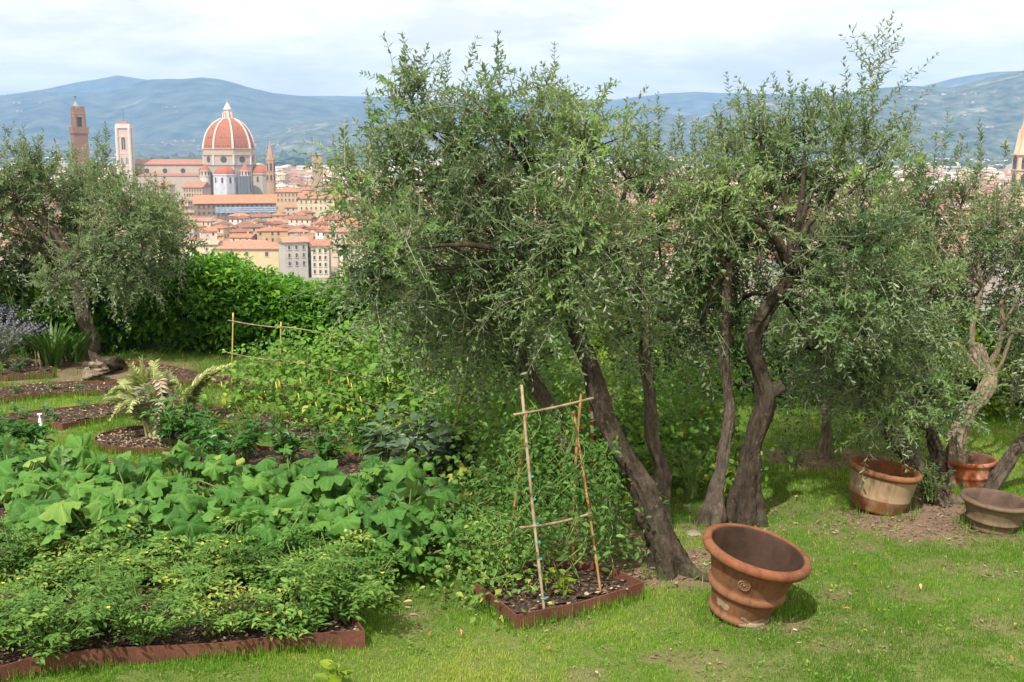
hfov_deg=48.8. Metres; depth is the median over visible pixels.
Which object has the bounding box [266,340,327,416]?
bean plant
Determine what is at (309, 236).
tenement
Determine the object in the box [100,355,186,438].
cardoon plant
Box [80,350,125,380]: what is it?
rock
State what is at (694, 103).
hills
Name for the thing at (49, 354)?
iris clump
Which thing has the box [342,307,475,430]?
bean plant
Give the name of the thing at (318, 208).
palazzo
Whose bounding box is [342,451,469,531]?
squash plant
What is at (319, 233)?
town house
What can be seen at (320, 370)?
bean plant
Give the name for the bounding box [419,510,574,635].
tomato plant
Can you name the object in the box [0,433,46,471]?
pepper plant
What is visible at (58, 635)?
tomato plant
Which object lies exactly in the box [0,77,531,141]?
hills
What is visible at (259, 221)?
town house
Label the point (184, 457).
squash plant
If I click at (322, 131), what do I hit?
hills
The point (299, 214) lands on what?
town house
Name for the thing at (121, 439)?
garden bed
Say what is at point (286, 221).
town house
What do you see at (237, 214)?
town house
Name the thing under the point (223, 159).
round window
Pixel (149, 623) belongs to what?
tomato plant
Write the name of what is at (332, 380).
bean plant
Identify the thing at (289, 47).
sky
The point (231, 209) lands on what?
scaffolding
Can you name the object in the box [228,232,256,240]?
town house
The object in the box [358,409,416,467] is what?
aubergine plant
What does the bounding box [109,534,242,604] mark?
tomato plant
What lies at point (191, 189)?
palazzo
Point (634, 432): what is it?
bean plant
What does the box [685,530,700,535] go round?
stone
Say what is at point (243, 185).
scaffolding
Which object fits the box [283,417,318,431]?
seedling
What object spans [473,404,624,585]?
tomato plant
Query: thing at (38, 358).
garden stakes
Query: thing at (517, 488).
tomato plant
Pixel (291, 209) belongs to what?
town house
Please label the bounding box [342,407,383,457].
pepper plant
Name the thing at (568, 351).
bean plant
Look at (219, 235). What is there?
town house
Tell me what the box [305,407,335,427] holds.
seedling
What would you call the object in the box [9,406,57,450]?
pepper plant
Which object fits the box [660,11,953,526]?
olive tree
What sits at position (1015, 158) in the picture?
arched window
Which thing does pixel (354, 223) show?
town house
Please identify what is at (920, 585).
fallen leaves
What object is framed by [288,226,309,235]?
town house
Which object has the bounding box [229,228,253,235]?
town house
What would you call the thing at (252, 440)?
pepper plant
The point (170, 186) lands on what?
palazzo
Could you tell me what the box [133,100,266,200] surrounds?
cathedral
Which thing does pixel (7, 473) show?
squash plant
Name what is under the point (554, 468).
tomato plant
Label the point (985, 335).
shrub
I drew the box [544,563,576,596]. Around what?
seedling
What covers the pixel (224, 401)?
bean plant
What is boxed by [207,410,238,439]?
herb plant
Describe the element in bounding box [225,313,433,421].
bean trellis
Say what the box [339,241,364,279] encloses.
town house
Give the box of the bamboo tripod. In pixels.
[505,385,601,608]
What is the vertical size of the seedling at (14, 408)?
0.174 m
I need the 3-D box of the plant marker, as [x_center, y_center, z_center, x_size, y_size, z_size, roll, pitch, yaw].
[-5.323,0.921,12.726,0.051,0.217,0.048,0,10,0]
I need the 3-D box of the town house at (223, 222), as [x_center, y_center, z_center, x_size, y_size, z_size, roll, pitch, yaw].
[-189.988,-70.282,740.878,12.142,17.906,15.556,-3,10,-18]
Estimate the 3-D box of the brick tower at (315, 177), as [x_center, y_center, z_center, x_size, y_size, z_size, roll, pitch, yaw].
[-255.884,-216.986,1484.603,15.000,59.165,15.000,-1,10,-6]
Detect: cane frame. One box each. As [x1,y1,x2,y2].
[443,373,480,470]
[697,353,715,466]
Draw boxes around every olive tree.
[0,121,212,362]
[282,30,707,581]
[333,144,624,533]
[561,90,750,527]
[638,103,800,526]
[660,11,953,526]
[738,231,928,458]
[801,189,1008,507]
[880,110,1023,488]
[969,181,1023,489]
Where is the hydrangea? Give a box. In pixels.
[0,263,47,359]
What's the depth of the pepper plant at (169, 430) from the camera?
12.08 m
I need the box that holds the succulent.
[5,355,30,371]
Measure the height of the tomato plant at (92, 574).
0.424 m
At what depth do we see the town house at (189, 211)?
891.05 m
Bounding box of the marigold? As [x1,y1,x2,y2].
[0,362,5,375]
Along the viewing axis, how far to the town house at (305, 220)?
765.59 m
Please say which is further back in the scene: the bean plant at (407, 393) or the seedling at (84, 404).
the seedling at (84, 404)
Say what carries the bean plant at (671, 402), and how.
on the lawn at (866, 526)
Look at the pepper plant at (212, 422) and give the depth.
11.64 m
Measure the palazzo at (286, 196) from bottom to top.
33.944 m
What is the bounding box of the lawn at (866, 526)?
[0,332,1023,681]
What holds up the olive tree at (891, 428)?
on the lawn at (866, 526)
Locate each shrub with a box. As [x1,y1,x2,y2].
[318,241,456,357]
[446,285,592,357]
[531,275,625,351]
[557,401,640,472]
[568,277,669,383]
[605,274,769,398]
[615,387,672,444]
[645,382,722,455]
[682,296,821,411]
[778,306,943,405]
[871,271,1023,408]
[922,315,1016,417]
[950,297,1023,417]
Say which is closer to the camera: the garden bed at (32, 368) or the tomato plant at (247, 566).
the tomato plant at (247, 566)
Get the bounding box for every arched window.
[121,137,125,149]
[1012,156,1016,168]
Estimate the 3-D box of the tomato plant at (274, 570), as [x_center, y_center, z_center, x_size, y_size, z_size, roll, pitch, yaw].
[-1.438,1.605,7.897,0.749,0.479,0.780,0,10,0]
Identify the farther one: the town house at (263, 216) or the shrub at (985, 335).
the town house at (263, 216)
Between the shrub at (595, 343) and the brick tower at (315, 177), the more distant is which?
the brick tower at (315, 177)
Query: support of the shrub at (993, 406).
on the lawn at (866, 526)
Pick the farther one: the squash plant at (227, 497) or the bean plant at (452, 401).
the bean plant at (452, 401)
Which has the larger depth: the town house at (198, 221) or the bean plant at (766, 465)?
the town house at (198, 221)
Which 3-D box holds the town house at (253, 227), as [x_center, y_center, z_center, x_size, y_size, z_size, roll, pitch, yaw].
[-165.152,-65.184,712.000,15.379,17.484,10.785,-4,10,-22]
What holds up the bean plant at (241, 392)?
on the lawn at (866, 526)
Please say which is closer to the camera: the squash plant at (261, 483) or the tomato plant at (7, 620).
the tomato plant at (7, 620)
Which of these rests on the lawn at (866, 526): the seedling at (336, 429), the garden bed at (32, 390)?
the garden bed at (32, 390)
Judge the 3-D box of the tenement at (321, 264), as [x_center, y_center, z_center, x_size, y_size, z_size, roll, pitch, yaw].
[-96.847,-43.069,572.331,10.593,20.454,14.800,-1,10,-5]
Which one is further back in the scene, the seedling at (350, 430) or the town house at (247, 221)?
the town house at (247, 221)
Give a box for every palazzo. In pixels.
[150,179,175,201]
[180,237,222,260]
[181,180,211,199]
[215,237,279,271]
[275,185,302,210]
[296,191,348,218]
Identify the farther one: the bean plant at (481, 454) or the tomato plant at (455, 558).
the bean plant at (481, 454)
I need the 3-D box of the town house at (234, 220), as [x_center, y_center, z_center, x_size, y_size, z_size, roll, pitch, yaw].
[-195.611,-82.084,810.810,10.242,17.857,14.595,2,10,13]
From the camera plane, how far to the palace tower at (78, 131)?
930.53 m
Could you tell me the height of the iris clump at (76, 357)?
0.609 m
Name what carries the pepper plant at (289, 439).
on the garden bed at (350, 464)
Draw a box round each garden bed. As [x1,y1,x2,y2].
[0,358,53,380]
[0,380,118,402]
[0,403,133,429]
[0,481,460,583]
[0,586,364,681]
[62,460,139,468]
[93,425,237,454]
[127,360,228,388]
[170,402,363,445]
[199,446,462,489]
[227,378,375,422]
[473,559,643,630]
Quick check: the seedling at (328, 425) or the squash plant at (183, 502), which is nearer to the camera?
the squash plant at (183, 502)
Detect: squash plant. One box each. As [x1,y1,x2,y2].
[0,436,75,503]
[0,475,91,557]
[8,433,129,503]
[19,483,166,561]
[54,450,194,533]
[92,481,239,568]
[127,439,244,497]
[153,485,300,576]
[191,453,298,504]
[206,487,344,587]
[216,445,359,509]
[286,455,399,508]
[286,495,425,579]
[316,476,481,573]
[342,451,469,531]
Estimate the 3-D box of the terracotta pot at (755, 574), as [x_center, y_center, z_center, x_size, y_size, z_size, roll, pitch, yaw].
[1.631,1.658,7.806,0.762,0.519,0.766,12,15,-2]
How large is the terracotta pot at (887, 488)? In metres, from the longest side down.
0.653 x 0.649 x 0.404 m
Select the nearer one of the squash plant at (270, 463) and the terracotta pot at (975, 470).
the squash plant at (270, 463)
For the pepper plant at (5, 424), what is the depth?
11.46 m
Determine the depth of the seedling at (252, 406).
13.57 m
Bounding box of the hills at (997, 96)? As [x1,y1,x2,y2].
[1,70,1023,161]
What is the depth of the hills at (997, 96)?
4536.70 m
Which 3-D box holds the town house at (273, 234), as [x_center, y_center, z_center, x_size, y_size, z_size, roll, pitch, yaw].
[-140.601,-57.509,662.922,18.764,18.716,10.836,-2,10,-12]
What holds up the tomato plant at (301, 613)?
on the garden bed at (191, 639)
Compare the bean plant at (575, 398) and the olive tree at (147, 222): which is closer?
the bean plant at (575, 398)
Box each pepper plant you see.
[0,404,31,459]
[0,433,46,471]
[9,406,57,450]
[139,390,193,445]
[170,393,211,445]
[186,404,235,452]
[195,428,249,460]
[215,409,275,459]
[264,415,313,462]
[297,405,349,460]
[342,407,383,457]
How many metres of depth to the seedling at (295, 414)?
13.23 m
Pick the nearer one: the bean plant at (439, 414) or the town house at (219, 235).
the bean plant at (439, 414)
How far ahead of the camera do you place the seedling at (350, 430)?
12.55 m
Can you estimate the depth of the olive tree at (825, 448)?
11.85 m
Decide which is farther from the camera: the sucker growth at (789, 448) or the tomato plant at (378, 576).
the sucker growth at (789, 448)
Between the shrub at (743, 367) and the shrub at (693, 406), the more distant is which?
the shrub at (743, 367)
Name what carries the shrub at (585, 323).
on the lawn at (866, 526)
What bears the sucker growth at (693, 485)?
on the lawn at (866, 526)
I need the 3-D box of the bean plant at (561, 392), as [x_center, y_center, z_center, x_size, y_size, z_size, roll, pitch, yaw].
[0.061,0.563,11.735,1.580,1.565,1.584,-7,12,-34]
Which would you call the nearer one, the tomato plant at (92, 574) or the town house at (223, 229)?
the tomato plant at (92, 574)
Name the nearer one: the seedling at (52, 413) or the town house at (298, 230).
the seedling at (52, 413)
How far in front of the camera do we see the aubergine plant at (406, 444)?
11.02 m
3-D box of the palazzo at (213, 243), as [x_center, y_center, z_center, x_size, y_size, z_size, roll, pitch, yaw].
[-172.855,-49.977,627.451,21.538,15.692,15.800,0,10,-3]
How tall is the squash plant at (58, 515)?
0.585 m
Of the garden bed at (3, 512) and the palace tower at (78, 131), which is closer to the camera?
the garden bed at (3, 512)
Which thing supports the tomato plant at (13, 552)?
on the garden bed at (3, 512)
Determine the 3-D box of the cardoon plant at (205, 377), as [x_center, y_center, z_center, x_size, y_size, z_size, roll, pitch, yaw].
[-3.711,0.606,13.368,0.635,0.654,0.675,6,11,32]
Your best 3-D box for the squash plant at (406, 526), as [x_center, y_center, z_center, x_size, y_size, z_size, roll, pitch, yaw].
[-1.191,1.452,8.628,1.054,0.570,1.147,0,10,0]
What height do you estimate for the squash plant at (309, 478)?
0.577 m
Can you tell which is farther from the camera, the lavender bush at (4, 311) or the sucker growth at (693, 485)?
the lavender bush at (4, 311)
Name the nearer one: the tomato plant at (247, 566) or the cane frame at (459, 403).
the tomato plant at (247, 566)
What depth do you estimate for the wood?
2956.65 m
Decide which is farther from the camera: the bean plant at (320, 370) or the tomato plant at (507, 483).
the bean plant at (320, 370)
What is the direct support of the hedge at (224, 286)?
on the lawn at (866, 526)
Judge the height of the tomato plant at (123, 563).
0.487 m
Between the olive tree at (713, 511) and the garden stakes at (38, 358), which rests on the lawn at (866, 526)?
the olive tree at (713, 511)
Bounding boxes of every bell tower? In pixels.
[115,118,134,201]
[1008,121,1023,225]
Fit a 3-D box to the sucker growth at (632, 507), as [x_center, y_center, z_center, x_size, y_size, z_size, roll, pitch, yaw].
[1.102,1.406,9.489,0.415,0.320,0.335,-8,13,-41]
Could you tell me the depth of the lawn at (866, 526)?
8.00 m
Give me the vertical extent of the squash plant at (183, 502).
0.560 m
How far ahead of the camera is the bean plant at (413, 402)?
12.14 m
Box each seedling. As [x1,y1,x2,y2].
[8,401,23,413]
[10,382,22,392]
[14,403,33,416]
[40,402,53,414]
[42,378,58,389]
[46,407,60,419]
[70,381,85,390]
[74,398,89,408]
[197,395,210,409]
[244,400,265,415]
[262,407,286,422]
[283,406,309,421]
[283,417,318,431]
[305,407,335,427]
[318,416,343,433]
[328,417,346,431]
[340,415,361,436]
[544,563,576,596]
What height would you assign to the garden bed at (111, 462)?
0.192 m
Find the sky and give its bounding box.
[0,0,1023,99]
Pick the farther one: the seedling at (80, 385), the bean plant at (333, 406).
the seedling at (80, 385)
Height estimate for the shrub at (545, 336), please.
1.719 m
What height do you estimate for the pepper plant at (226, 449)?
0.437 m
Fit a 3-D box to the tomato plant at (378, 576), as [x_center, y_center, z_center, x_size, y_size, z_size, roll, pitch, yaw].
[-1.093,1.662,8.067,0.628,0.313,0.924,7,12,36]
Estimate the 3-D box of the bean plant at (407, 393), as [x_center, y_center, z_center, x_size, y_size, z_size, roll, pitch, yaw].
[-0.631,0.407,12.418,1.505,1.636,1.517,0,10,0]
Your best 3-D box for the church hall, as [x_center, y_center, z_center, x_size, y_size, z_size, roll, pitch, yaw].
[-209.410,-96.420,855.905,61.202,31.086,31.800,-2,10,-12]
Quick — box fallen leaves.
[387,407,1019,660]
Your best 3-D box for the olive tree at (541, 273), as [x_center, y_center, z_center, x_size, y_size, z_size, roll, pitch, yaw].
[-0.136,-0.228,8.929,3.358,4.304,2.973,0,10,0]
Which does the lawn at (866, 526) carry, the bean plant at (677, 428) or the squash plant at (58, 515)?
the bean plant at (677, 428)
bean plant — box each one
[201,349,259,403]
[221,339,286,408]
[239,340,293,413]
[251,326,313,410]
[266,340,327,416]
[282,325,347,420]
[298,325,362,425]
[317,322,374,426]
[326,301,426,420]
[330,316,397,430]
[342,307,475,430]
[346,317,413,435]
[367,320,433,440]
[375,320,454,439]
[380,363,523,481]
[391,326,505,441]
[404,361,543,489]
[408,390,573,517]
[429,340,535,442]
[447,360,589,508]
[456,339,619,477]
[459,337,582,465]
[481,321,644,459]
[494,359,693,505]
[551,357,704,482]
[554,364,712,485]
[612,364,792,493]
[624,333,744,481]
[635,352,806,491]
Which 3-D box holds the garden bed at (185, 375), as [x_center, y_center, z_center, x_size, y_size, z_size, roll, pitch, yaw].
[-4.820,0.493,16.169,1.994,0.201,1.839,0,10,0]
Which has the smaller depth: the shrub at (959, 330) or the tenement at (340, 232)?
the shrub at (959, 330)
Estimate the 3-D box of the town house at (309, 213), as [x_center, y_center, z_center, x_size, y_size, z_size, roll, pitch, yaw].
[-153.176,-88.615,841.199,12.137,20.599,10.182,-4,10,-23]
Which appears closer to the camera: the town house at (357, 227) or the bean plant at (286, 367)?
the bean plant at (286, 367)
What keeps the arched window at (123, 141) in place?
in the bell tower at (124, 140)
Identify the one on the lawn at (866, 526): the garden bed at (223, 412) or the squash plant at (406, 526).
the garden bed at (223, 412)
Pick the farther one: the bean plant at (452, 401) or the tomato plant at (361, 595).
the bean plant at (452, 401)
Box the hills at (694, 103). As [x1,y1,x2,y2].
[0,71,1017,126]
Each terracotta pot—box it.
[702,523,811,628]
[848,456,922,515]
[944,451,997,487]
[960,487,1023,534]
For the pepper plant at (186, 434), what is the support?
on the garden bed at (121, 439)
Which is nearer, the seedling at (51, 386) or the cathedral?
the seedling at (51, 386)
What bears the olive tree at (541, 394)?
on the lawn at (866, 526)
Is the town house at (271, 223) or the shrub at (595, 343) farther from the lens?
the town house at (271, 223)
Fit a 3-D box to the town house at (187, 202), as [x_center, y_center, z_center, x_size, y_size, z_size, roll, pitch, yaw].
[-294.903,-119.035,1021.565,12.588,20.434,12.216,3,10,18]
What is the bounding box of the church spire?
[266,141,275,193]
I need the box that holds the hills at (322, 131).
[0,114,696,158]
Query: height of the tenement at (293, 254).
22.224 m
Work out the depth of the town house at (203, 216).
792.10 m
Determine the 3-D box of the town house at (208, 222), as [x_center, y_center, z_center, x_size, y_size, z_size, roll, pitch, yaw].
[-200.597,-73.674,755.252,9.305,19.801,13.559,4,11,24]
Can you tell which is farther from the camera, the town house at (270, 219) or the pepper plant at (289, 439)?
the town house at (270, 219)
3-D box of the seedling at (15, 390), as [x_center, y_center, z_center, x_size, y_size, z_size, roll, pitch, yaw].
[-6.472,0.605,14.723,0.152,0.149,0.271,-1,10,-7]
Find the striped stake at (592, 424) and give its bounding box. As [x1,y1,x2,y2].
[590,408,593,471]
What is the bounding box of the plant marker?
[37,413,41,425]
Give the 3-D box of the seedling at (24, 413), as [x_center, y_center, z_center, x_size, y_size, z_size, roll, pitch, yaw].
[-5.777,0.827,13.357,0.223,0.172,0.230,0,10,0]
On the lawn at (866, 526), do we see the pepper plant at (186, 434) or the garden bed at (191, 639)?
the garden bed at (191, 639)
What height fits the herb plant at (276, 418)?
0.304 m
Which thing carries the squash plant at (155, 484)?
on the garden bed at (3, 512)
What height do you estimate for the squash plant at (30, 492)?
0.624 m
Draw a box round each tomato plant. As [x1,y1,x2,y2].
[0,516,75,579]
[0,536,95,602]
[0,580,73,650]
[0,584,118,664]
[30,515,147,575]
[52,558,145,632]
[72,565,219,645]
[73,518,188,589]
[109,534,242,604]
[141,510,258,577]
[159,560,297,635]
[201,501,323,593]
[242,594,340,641]
[247,529,362,601]
[262,529,385,577]
[265,527,401,623]
[329,543,412,597]
[397,493,581,600]
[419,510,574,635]
[427,457,571,579]
[443,424,599,577]
[471,399,599,592]
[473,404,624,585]
[497,403,618,551]
[543,435,660,578]
[553,447,661,569]
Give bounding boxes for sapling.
[314,659,352,681]
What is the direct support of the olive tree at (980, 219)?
on the lawn at (866, 526)
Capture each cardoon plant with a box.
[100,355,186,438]
[169,363,232,417]
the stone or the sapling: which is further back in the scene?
the stone
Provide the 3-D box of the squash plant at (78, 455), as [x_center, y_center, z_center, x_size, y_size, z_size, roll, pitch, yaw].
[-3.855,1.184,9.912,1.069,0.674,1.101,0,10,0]
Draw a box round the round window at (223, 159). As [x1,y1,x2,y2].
[220,156,226,162]
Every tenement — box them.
[276,233,309,277]
[306,233,313,274]
[309,236,331,277]
[322,222,354,266]
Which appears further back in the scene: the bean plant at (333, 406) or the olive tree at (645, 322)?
the bean plant at (333, 406)
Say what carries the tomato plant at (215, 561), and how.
on the garden bed at (3, 512)
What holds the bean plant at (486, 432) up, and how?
on the lawn at (866, 526)
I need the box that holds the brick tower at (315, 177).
[311,153,322,188]
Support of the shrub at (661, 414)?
on the lawn at (866, 526)
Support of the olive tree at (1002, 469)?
on the lawn at (866, 526)
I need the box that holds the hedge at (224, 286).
[0,247,430,356]
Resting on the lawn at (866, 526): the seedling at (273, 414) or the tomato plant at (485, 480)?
the tomato plant at (485, 480)
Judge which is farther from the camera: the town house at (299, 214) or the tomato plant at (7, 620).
the town house at (299, 214)
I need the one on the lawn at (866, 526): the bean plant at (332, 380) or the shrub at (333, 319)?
the shrub at (333, 319)
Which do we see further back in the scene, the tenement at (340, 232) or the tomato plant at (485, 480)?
the tenement at (340, 232)
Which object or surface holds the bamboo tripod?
on the garden bed at (614, 585)
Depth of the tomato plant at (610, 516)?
8.36 m
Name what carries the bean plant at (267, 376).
on the garden bed at (247, 383)
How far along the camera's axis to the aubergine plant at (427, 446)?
10.84 m
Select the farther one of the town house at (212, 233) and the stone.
the town house at (212, 233)
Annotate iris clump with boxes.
[14,314,96,365]
[40,328,104,362]
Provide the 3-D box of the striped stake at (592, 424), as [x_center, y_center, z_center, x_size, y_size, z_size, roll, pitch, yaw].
[0.760,1.006,10.711,0.050,0.834,0.032,0,10,0]
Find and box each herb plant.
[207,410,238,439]
[262,403,292,428]
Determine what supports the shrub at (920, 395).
on the lawn at (866, 526)
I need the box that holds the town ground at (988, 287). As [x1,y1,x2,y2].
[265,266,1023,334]
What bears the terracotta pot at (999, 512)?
on the lawn at (866, 526)
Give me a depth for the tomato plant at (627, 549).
8.86 m
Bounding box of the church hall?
[192,193,276,220]
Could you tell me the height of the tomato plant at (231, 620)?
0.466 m
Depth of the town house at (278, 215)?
822.20 m
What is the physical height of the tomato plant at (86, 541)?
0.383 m
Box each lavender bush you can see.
[0,303,14,324]
[0,306,51,367]
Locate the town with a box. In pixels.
[0,73,1023,280]
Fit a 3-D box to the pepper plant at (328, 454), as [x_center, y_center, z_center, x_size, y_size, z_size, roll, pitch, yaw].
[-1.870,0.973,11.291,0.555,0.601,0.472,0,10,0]
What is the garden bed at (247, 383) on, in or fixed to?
on the lawn at (866, 526)
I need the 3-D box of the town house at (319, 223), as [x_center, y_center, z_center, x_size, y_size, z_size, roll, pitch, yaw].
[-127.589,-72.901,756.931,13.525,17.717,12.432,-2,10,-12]
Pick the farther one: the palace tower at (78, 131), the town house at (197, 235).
the palace tower at (78, 131)
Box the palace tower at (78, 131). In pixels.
[69,96,88,185]
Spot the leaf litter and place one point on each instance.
(656, 581)
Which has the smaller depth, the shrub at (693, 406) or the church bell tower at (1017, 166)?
the shrub at (693, 406)
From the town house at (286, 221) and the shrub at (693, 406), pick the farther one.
the town house at (286, 221)
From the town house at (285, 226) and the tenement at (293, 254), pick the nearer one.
the tenement at (293, 254)
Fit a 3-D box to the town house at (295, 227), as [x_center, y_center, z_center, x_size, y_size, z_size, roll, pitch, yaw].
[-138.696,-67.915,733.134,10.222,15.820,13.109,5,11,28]
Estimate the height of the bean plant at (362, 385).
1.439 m
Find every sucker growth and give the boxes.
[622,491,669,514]
[661,442,717,498]
[775,433,815,471]
[909,456,954,501]
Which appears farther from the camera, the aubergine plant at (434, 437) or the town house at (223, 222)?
the town house at (223, 222)
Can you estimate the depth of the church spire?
986.50 m
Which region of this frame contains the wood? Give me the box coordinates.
[0,149,1011,192]
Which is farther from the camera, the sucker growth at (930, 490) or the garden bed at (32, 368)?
the garden bed at (32, 368)
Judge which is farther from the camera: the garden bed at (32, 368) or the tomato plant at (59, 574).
the garden bed at (32, 368)
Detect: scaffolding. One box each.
[215,206,276,220]
[237,175,251,194]
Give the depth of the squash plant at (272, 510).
8.49 m
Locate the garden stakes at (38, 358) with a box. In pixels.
[34,350,41,366]
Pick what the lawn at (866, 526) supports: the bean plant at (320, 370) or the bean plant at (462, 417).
the bean plant at (462, 417)
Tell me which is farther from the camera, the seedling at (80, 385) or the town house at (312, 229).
the town house at (312, 229)
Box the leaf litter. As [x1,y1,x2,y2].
[405,426,1021,677]
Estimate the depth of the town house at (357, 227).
706.87 m
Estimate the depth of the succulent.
16.25 m
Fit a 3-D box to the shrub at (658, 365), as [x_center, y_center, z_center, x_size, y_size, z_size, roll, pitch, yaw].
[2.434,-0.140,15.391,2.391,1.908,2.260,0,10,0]
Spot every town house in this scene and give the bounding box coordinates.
[177,198,193,209]
[181,224,206,237]
[183,210,193,215]
[189,217,210,224]
[192,214,216,217]
[198,227,217,239]
[201,216,220,226]
[212,220,231,226]
[212,224,232,238]
[217,232,223,238]
[228,212,250,219]
[228,214,249,224]
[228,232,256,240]
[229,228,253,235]
[236,224,263,233]
[239,220,256,223]
[250,212,271,219]
[251,218,266,225]
[256,227,288,242]
[263,220,285,226]
[266,217,281,221]
[271,211,287,217]
[274,224,290,228]
[275,219,288,224]
[284,204,297,214]
[287,224,307,229]
[288,212,307,215]
[288,216,316,225]
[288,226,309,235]
[297,208,315,215]
[305,224,326,232]
[311,219,331,226]
[314,225,329,238]
[321,216,341,225]
[336,221,357,227]
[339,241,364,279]
[351,224,363,230]
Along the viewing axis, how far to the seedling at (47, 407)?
13.51 m
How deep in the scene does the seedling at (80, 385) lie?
14.93 m
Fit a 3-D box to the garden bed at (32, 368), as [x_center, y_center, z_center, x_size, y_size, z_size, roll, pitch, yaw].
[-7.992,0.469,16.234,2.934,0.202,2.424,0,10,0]
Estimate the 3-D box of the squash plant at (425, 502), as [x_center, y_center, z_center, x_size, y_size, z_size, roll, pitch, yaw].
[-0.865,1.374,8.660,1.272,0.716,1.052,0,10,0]
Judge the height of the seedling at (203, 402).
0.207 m
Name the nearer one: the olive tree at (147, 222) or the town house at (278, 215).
the olive tree at (147, 222)
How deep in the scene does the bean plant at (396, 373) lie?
12.33 m
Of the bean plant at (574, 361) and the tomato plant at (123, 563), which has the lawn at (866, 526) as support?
the bean plant at (574, 361)
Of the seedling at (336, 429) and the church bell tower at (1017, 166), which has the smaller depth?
the seedling at (336, 429)
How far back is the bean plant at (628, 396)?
11.04 m
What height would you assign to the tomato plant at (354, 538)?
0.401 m
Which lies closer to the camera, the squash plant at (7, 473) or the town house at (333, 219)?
the squash plant at (7, 473)
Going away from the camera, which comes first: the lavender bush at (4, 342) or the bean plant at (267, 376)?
the bean plant at (267, 376)
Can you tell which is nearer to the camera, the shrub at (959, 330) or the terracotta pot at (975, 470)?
the terracotta pot at (975, 470)
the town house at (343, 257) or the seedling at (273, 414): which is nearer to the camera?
the seedling at (273, 414)
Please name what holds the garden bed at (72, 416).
on the lawn at (866, 526)
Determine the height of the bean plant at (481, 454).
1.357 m
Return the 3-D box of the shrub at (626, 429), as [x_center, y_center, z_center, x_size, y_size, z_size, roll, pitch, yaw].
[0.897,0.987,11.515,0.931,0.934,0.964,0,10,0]
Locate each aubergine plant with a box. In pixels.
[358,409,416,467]
[377,401,432,467]
[401,401,460,451]
[416,423,467,478]
[427,421,489,466]
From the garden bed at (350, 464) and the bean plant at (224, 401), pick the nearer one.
the garden bed at (350, 464)
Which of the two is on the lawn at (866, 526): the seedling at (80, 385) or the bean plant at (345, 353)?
the bean plant at (345, 353)
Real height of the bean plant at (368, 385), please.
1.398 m
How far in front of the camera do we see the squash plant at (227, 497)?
8.54 m

